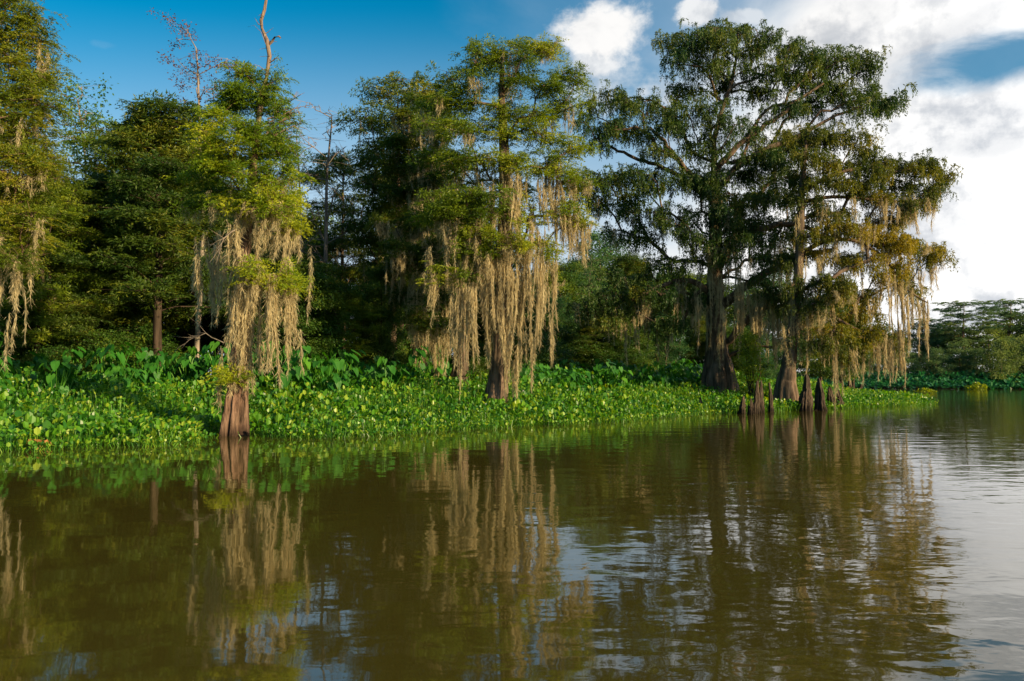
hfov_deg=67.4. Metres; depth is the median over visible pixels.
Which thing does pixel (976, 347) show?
tree
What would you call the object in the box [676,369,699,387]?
elephant ear plant
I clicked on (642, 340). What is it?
broadleaf tree
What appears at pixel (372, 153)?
cypress tree
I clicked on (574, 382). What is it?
elephant ear plant
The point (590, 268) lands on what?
slender tree
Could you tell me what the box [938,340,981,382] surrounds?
tree
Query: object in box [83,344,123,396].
elephant ear plant
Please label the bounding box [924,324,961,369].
tree
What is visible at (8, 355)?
elephant ear plant
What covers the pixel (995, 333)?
tree
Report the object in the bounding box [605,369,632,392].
elephant ear plant
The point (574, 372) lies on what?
elephant ear plant
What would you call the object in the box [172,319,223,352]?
dead branch
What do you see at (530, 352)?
understory shrub
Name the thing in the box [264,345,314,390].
elephant ear plant
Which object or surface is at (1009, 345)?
tree
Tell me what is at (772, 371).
broadleaf tree
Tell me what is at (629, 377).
elephant ear plant
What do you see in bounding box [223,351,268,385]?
elephant ear plant
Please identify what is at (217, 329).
cypress tree
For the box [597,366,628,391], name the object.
elephant ear plant
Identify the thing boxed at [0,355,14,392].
elephant ear plant
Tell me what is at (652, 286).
broadleaf tree
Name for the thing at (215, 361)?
elephant ear plant
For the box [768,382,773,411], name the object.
cypress knee
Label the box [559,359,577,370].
elephant ear plant
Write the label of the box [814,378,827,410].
cypress knee
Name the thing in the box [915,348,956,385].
tree
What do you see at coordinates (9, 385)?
elephant ear plant
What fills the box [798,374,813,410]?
cypress knee
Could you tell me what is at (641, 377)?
elephant ear plant
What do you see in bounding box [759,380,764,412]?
cypress knee
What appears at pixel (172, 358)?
elephant ear plant
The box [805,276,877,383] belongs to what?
broadleaf tree
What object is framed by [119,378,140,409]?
elephant ear plant
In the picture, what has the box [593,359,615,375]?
elephant ear plant
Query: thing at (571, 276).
broadleaf tree
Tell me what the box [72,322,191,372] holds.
understory shrub
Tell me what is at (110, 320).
cypress tree
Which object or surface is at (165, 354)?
elephant ear plant
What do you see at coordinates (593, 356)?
understory shrub
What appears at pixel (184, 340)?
broadleaf tree
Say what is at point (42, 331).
cypress tree
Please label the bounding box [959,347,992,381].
tree
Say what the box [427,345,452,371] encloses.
elephant ear plant
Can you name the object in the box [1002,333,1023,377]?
tree
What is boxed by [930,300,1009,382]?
flat topped tree
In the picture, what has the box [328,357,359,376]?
elephant ear plant
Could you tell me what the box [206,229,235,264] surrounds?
dead branch
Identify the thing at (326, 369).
elephant ear plant
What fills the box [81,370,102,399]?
elephant ear plant
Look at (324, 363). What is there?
elephant ear plant
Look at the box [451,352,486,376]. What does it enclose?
understory shrub
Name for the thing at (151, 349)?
understory shrub
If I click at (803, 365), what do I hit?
cypress tree
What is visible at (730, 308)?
broadleaf tree
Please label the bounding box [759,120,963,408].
bald cypress
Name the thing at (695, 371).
elephant ear plant
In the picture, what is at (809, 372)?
broadleaf tree
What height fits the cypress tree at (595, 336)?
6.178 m
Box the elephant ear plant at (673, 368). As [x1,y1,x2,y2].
[663,363,689,387]
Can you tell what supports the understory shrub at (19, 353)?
on the ground
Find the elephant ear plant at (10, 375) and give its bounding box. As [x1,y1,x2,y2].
[1,362,21,385]
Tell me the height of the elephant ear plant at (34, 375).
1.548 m
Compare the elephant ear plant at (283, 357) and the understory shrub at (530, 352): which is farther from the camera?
the understory shrub at (530, 352)
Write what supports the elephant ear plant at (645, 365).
on the ground
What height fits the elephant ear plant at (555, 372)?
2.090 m
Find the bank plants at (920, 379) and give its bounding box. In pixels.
[765,369,1023,388]
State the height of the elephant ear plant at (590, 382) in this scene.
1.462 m
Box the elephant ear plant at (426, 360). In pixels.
[411,347,440,372]
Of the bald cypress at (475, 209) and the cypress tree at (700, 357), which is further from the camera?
the cypress tree at (700, 357)
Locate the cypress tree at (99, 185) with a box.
[16,167,164,337]
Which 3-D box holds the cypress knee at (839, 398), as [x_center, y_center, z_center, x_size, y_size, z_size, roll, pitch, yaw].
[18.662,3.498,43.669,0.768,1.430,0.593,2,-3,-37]
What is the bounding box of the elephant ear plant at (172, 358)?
[167,352,199,377]
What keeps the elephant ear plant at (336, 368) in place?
on the ground
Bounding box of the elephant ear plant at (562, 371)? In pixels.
[559,368,580,373]
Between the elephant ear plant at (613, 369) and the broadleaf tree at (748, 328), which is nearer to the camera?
the elephant ear plant at (613, 369)
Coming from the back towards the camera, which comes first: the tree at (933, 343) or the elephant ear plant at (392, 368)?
the tree at (933, 343)
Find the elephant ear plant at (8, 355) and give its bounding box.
[0,332,12,376]
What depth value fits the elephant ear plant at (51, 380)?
28.79 m
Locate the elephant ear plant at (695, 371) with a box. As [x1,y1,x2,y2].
[686,364,702,380]
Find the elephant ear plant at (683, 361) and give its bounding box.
[671,358,696,365]
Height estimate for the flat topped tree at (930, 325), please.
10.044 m
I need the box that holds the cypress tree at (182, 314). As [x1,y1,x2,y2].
[129,140,272,347]
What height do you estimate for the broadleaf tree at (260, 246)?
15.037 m
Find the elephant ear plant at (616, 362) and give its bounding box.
[609,360,624,368]
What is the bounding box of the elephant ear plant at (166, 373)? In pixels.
[157,363,188,393]
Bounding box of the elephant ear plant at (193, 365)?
[180,357,209,396]
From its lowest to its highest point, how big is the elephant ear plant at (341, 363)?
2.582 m
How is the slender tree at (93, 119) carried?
on the ground
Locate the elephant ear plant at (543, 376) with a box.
[528,368,553,394]
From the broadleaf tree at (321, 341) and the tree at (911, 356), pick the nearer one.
the broadleaf tree at (321, 341)
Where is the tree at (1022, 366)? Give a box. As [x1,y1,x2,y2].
[997,335,1023,380]
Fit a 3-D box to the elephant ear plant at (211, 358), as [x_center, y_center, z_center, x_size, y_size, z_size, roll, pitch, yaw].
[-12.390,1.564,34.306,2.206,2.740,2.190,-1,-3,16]
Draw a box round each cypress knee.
[737,396,745,413]
[747,398,753,414]
[753,381,760,413]
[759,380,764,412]
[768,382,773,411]
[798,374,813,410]
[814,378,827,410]
[827,386,836,407]
[837,391,843,407]
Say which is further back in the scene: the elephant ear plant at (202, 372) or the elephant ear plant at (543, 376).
the elephant ear plant at (543, 376)
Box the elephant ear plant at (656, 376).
[647,372,668,385]
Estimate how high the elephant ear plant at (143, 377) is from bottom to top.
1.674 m
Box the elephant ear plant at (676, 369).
[672,363,681,374]
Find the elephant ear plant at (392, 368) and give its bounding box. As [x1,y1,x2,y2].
[363,356,409,400]
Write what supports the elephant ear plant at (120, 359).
on the ground
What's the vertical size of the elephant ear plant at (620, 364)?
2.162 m
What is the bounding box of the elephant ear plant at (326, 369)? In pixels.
[304,357,351,394]
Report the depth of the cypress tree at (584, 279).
91.84 m
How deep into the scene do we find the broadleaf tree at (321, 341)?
38.27 m
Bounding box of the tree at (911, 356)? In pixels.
[886,345,922,378]
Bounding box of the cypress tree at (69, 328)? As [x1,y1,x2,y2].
[0,217,120,372]
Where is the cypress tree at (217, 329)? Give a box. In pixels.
[179,284,262,351]
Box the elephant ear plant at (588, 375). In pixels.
[576,371,595,385]
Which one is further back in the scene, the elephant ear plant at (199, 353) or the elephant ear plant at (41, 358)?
the elephant ear plant at (199, 353)
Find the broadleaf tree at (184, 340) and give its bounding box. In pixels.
[144,264,226,372]
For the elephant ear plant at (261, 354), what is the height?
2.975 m
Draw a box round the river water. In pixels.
[0,388,1023,680]
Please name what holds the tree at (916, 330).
on the ground
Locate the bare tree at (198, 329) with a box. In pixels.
[147,7,238,357]
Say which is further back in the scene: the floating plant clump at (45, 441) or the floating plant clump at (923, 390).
the floating plant clump at (923, 390)
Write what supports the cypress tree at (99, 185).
on the ground
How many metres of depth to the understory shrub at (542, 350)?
51.48 m
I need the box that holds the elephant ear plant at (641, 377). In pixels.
[636,373,654,381]
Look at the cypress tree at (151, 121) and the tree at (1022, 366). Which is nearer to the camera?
the cypress tree at (151, 121)
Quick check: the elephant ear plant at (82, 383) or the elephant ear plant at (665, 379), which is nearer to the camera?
the elephant ear plant at (82, 383)
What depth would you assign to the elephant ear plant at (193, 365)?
34.81 m
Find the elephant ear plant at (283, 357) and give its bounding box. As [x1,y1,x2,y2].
[261,340,285,396]
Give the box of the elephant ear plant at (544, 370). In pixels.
[537,365,559,385]
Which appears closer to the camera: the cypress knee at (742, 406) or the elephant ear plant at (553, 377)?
the cypress knee at (742, 406)
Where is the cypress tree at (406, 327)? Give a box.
[347,218,452,350]
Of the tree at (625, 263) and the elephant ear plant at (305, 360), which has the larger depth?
the tree at (625, 263)
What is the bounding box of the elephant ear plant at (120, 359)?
[94,342,138,391]
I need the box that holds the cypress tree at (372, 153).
[328,70,469,358]
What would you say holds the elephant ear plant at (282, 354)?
on the ground
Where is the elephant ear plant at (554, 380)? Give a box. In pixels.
[549,378,568,392]
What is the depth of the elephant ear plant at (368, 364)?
37.50 m
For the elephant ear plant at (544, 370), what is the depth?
43.24 m
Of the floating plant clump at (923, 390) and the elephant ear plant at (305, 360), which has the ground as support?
the elephant ear plant at (305, 360)
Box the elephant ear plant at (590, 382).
[583,376,596,390]
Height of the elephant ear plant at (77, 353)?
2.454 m
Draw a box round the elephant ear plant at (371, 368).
[349,359,385,399]
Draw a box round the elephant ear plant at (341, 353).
[323,344,365,373]
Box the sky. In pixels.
[0,0,1023,374]
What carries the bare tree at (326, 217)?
on the ground
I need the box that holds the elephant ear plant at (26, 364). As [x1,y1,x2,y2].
[13,360,44,388]
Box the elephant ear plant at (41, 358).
[9,351,50,391]
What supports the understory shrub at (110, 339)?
on the ground
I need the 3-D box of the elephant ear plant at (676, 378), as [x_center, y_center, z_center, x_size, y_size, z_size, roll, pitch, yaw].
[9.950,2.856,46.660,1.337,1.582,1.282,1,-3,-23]
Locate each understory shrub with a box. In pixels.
[0,330,76,372]
[8,342,92,389]
[49,326,160,384]
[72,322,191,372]
[129,338,176,376]
[345,325,430,363]
[374,349,414,369]
[450,342,491,367]
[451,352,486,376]
[469,357,510,387]
[478,335,568,371]
[480,332,563,369]
[510,335,570,370]
[546,345,582,368]
[563,342,631,370]
[612,352,659,371]
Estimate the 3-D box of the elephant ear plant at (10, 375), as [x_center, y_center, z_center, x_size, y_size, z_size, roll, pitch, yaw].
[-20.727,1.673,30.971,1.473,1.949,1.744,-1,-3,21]
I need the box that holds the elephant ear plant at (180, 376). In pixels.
[162,366,202,384]
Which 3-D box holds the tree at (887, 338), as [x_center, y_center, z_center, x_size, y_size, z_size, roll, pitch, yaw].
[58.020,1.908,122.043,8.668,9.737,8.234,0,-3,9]
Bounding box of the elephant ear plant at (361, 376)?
[352,375,369,400]
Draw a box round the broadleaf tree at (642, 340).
[599,316,657,367]
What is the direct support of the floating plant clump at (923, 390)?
on the river water
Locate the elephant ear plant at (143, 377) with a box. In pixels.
[122,369,154,397]
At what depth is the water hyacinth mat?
29.00 m
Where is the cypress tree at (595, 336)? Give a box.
[564,313,615,368]
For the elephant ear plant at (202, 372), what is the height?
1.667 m
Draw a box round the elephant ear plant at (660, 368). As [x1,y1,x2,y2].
[651,365,675,377]
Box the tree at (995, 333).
[951,321,1023,374]
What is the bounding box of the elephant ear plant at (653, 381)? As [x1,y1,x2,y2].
[649,377,665,390]
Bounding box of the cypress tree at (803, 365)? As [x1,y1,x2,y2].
[770,314,817,369]
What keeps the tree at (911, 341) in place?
on the ground
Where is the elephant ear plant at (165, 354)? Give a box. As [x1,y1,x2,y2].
[162,352,183,394]
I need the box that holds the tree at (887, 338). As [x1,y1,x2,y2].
[866,322,899,371]
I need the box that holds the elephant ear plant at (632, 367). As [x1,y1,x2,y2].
[623,364,639,379]
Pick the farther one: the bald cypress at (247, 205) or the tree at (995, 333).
the tree at (995, 333)
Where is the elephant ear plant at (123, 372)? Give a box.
[104,365,140,402]
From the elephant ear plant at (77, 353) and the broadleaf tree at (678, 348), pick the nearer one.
the elephant ear plant at (77, 353)
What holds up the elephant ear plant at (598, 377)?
on the ground
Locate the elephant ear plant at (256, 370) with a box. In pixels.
[249,367,269,394]
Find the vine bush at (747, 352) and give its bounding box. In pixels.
[728,330,775,396]
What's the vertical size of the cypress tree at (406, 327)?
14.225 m
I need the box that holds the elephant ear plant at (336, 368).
[321,359,354,376]
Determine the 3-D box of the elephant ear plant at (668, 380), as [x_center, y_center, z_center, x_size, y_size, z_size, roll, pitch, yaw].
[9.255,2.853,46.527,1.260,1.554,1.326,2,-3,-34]
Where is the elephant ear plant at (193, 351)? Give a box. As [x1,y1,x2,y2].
[163,346,209,397]
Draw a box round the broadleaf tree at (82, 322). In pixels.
[3,268,111,348]
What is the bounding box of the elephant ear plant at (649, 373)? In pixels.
[635,368,661,389]
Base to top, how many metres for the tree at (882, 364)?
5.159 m
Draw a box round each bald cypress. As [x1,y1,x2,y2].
[0,0,89,369]
[161,0,320,436]
[363,90,485,391]
[402,31,602,404]
[564,17,917,396]
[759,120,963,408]
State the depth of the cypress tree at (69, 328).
36.43 m
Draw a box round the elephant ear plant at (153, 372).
[133,351,170,389]
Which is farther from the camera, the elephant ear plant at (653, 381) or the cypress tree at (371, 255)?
the cypress tree at (371, 255)
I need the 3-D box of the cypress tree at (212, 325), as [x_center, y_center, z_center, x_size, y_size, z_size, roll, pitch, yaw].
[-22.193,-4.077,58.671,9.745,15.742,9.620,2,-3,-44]
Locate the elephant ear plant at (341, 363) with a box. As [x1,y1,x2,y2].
[315,350,362,389]
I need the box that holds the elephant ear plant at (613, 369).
[598,366,620,385]
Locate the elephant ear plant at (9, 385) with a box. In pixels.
[0,377,22,411]
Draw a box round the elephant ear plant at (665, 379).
[655,375,674,396]
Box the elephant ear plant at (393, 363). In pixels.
[376,360,400,371]
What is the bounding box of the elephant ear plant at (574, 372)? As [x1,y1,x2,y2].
[562,371,580,386]
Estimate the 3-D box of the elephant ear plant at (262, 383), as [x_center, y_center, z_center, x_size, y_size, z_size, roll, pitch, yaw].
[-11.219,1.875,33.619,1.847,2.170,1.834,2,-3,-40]
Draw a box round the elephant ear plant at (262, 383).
[249,360,274,390]
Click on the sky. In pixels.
(965, 58)
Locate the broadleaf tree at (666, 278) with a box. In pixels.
[643,264,706,365]
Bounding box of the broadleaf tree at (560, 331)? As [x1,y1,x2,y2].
[515,289,583,360]
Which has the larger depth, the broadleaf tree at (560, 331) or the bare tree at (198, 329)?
the broadleaf tree at (560, 331)
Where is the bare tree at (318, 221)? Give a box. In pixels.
[267,117,326,345]
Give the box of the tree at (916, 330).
[905,320,944,374]
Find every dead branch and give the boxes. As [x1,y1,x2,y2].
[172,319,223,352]
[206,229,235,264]
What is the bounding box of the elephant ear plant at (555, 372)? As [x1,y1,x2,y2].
[545,363,565,385]
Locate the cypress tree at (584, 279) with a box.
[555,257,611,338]
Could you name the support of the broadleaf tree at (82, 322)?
on the ground
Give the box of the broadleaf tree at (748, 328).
[726,272,816,378]
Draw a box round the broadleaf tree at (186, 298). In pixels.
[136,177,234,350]
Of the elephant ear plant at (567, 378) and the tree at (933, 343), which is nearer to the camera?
the elephant ear plant at (567, 378)
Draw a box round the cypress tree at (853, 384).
[821,320,881,387]
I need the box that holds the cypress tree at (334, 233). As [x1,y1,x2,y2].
[288,148,386,340]
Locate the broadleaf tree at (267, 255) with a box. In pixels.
[216,233,333,359]
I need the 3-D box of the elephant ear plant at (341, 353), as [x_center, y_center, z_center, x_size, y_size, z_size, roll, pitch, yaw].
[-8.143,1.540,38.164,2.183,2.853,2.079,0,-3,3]
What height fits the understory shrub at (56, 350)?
3.236 m
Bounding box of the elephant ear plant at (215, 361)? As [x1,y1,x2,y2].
[206,354,229,392]
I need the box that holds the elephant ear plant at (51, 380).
[30,360,79,401]
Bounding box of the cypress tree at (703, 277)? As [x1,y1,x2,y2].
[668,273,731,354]
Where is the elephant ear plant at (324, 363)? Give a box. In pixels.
[297,353,334,390]
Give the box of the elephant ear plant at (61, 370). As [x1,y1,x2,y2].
[44,367,88,400]
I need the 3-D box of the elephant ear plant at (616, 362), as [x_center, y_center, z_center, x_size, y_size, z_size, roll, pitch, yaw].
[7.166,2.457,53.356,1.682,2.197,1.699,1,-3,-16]
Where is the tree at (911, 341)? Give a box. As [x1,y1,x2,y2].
[877,328,926,376]
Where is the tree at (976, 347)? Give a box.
[952,329,995,371]
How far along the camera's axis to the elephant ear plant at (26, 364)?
33.46 m
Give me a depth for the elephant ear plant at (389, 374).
35.63 m
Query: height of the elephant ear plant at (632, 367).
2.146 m
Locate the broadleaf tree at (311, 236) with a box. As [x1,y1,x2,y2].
[234,209,350,324]
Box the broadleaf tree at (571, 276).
[524,259,606,358]
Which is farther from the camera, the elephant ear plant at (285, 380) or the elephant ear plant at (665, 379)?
the elephant ear plant at (665, 379)
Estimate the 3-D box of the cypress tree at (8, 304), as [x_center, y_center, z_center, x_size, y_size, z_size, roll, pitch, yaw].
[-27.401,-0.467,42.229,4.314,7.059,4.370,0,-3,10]
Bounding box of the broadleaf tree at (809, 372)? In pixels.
[782,293,855,382]
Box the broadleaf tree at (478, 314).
[363,182,522,361]
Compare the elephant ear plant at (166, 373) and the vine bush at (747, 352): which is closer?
the elephant ear plant at (166, 373)
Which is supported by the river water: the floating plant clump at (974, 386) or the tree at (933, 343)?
the floating plant clump at (974, 386)
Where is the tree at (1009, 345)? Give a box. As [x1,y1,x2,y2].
[975,336,1023,383]
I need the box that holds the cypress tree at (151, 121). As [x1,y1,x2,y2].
[57,89,265,397]
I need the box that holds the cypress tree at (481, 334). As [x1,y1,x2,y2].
[441,231,517,347]
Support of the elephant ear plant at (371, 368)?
on the ground
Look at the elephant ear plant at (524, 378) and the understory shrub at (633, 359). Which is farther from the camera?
the understory shrub at (633, 359)
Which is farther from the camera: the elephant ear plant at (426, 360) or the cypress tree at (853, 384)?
the cypress tree at (853, 384)
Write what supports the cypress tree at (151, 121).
on the ground
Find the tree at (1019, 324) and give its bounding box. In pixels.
[983,308,1023,370]
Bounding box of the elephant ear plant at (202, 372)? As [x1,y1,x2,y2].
[189,367,215,384]
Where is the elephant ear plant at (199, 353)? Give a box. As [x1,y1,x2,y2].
[170,351,211,382]
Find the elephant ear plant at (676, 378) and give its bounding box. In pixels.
[668,375,682,396]
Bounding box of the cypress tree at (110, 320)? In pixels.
[79,274,152,334]
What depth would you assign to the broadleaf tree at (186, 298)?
54.11 m
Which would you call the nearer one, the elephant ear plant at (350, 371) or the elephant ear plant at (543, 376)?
the elephant ear plant at (350, 371)
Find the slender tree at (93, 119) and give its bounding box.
[31,72,136,250]
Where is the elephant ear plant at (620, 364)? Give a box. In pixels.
[613,362,629,380]
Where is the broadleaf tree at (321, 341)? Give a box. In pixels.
[250,254,366,371]
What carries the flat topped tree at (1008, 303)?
on the ground
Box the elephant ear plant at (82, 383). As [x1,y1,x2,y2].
[69,380,100,407]
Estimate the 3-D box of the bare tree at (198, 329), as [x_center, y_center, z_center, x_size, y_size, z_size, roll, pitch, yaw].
[-16.486,-7.016,39.895,5.206,19.959,4.200,0,-3,0]
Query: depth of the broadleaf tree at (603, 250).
78.20 m
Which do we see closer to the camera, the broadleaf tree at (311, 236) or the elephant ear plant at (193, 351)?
the elephant ear plant at (193, 351)
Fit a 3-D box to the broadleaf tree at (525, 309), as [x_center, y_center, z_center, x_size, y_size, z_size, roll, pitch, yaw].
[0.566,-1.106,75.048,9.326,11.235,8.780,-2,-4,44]
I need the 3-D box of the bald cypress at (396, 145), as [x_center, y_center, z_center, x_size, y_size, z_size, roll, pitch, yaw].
[-4.572,-5.133,40.901,6.314,17.324,6.589,2,-3,-42]
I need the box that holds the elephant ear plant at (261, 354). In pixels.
[252,340,273,376]
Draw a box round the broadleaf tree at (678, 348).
[640,313,694,368]
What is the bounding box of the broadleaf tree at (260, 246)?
[208,191,330,357]
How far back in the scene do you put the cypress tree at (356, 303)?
39.70 m
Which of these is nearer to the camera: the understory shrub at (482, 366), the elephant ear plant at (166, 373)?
the elephant ear plant at (166, 373)
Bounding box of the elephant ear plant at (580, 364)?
[566,362,590,370]
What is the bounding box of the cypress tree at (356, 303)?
[307,285,386,369]
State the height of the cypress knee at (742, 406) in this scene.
1.215 m
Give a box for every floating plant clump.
[25,439,51,448]
[913,387,936,392]
[964,382,988,389]
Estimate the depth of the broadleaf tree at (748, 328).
65.31 m
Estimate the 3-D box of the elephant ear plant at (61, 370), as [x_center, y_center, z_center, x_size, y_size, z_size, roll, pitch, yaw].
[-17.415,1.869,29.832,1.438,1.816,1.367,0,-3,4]
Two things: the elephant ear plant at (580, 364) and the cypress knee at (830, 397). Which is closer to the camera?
the cypress knee at (830, 397)
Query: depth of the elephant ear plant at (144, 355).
35.71 m
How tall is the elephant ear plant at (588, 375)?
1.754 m
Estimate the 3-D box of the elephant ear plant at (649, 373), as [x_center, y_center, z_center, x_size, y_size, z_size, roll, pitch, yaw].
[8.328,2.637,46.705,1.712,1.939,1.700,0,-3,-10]
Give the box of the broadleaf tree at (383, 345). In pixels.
[349,263,412,393]
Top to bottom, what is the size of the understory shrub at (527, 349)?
5.010 m
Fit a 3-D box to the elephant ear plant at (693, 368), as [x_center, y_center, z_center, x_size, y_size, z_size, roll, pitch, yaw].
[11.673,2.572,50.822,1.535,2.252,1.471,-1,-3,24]
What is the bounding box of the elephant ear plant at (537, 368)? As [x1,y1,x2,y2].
[525,361,546,374]
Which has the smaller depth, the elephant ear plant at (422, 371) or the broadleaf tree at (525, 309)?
the elephant ear plant at (422, 371)
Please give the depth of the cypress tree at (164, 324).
42.72 m
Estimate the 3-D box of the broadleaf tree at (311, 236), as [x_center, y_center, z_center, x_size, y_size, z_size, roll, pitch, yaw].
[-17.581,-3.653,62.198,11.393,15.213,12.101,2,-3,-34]
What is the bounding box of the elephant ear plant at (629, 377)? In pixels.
[620,366,639,379]
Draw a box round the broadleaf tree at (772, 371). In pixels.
[738,333,783,378]
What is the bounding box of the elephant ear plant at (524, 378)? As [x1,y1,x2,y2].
[510,365,540,390]
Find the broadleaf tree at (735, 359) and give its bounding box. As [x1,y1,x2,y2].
[726,323,764,376]
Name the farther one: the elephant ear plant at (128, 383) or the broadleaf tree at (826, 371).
the broadleaf tree at (826, 371)
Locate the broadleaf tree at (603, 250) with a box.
[562,227,641,356]
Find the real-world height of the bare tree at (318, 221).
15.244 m
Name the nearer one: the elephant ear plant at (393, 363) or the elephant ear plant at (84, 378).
the elephant ear plant at (84, 378)
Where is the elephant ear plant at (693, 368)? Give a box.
[679,363,699,379]
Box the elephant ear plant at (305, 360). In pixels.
[280,345,328,398]
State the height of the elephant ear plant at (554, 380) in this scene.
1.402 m
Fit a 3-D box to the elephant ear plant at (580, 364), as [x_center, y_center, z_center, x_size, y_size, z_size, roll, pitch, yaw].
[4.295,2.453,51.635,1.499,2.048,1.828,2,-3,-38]
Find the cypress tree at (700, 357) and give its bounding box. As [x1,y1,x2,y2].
[677,316,705,368]
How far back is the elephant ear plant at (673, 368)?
48.27 m
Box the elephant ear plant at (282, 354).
[258,349,299,388]
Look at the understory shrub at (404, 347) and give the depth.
45.79 m
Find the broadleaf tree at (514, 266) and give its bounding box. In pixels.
[472,240,547,340]
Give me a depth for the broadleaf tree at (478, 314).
59.17 m
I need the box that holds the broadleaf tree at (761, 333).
[724,296,781,366]
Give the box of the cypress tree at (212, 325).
[163,218,233,363]
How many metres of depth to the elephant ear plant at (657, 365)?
55.06 m
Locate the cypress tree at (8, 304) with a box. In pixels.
[0,285,22,349]
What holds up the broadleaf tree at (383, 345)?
on the ground
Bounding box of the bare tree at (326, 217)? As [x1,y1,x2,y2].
[294,99,376,311]
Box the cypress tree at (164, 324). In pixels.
[53,118,229,333]
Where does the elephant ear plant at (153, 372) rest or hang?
on the ground
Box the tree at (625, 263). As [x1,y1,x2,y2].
[600,250,663,352]
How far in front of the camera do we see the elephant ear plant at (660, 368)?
49.05 m
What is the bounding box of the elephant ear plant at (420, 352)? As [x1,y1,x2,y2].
[396,345,433,392]
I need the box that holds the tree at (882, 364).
[867,351,891,376]
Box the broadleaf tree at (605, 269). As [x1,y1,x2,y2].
[591,262,642,357]
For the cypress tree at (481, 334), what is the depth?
60.99 m
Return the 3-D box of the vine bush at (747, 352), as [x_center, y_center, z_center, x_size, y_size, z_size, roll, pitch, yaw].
[13.964,1.704,44.180,2.612,4.704,3.798,1,-3,-25]
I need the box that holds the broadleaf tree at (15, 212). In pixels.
[0,105,58,331]
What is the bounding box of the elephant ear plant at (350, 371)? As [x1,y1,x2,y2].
[332,360,362,383]
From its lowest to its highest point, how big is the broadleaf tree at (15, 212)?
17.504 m
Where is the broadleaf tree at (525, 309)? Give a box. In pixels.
[479,279,550,338]
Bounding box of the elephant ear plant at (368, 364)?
[359,355,390,377]
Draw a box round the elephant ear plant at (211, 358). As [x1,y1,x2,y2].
[205,345,255,384]
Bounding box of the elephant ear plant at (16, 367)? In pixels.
[6,355,32,378]
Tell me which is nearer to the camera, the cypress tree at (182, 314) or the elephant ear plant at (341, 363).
the elephant ear plant at (341, 363)
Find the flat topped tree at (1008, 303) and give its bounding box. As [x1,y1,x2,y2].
[976,298,1023,341]
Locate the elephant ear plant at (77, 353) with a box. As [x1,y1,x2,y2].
[48,346,91,381]
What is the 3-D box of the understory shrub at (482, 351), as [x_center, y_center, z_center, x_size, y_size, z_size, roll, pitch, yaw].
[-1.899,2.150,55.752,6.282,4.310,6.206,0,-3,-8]
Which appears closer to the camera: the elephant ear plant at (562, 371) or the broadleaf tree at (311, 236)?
the elephant ear plant at (562, 371)
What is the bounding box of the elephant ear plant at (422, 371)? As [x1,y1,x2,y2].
[410,364,428,382]
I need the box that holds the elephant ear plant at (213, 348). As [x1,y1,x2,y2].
[191,341,230,377]
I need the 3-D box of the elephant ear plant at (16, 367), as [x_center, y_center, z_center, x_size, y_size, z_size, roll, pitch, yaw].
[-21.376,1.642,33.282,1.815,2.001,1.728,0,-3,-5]
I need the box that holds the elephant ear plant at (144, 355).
[120,346,162,382]
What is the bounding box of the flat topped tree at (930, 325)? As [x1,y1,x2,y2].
[909,318,962,353]
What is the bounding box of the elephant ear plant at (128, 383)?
[96,371,138,408]
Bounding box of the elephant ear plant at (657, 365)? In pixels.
[647,362,670,372]
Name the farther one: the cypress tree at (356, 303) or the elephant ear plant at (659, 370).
the elephant ear plant at (659, 370)
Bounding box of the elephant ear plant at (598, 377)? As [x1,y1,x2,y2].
[592,375,609,390]
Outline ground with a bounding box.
[3,375,1022,441]
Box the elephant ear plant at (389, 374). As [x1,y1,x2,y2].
[381,370,403,392]
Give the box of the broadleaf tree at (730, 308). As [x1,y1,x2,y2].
[678,280,767,369]
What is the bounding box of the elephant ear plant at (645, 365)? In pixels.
[637,364,656,375]
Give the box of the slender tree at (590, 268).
[562,251,612,344]
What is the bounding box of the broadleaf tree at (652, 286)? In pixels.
[622,266,665,357]
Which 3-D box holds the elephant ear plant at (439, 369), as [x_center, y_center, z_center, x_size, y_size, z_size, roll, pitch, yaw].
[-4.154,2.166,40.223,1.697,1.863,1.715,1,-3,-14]
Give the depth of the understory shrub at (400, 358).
44.86 m
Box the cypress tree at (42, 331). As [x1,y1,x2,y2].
[0,160,110,363]
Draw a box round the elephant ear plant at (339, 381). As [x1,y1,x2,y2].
[319,371,354,398]
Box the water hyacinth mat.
[0,364,938,452]
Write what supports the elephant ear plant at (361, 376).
on the ground
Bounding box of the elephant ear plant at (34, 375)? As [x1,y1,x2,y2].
[11,371,43,404]
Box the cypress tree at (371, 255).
[348,170,442,352]
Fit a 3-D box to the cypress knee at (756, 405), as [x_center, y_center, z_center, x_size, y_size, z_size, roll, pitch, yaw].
[11.700,2.884,36.991,0.491,1.922,0.433,-1,-3,30]
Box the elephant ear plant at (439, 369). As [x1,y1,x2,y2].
[424,364,445,384]
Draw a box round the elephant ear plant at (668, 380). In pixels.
[657,375,673,389]
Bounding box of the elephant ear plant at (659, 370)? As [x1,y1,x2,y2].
[658,364,678,383]
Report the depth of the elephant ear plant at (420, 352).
38.79 m
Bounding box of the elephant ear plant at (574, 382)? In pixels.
[566,370,584,388]
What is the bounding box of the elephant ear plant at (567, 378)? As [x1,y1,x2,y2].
[561,374,583,389]
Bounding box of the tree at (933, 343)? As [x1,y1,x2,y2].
[915,326,960,374]
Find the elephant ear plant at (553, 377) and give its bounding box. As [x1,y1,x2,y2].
[544,375,563,389]

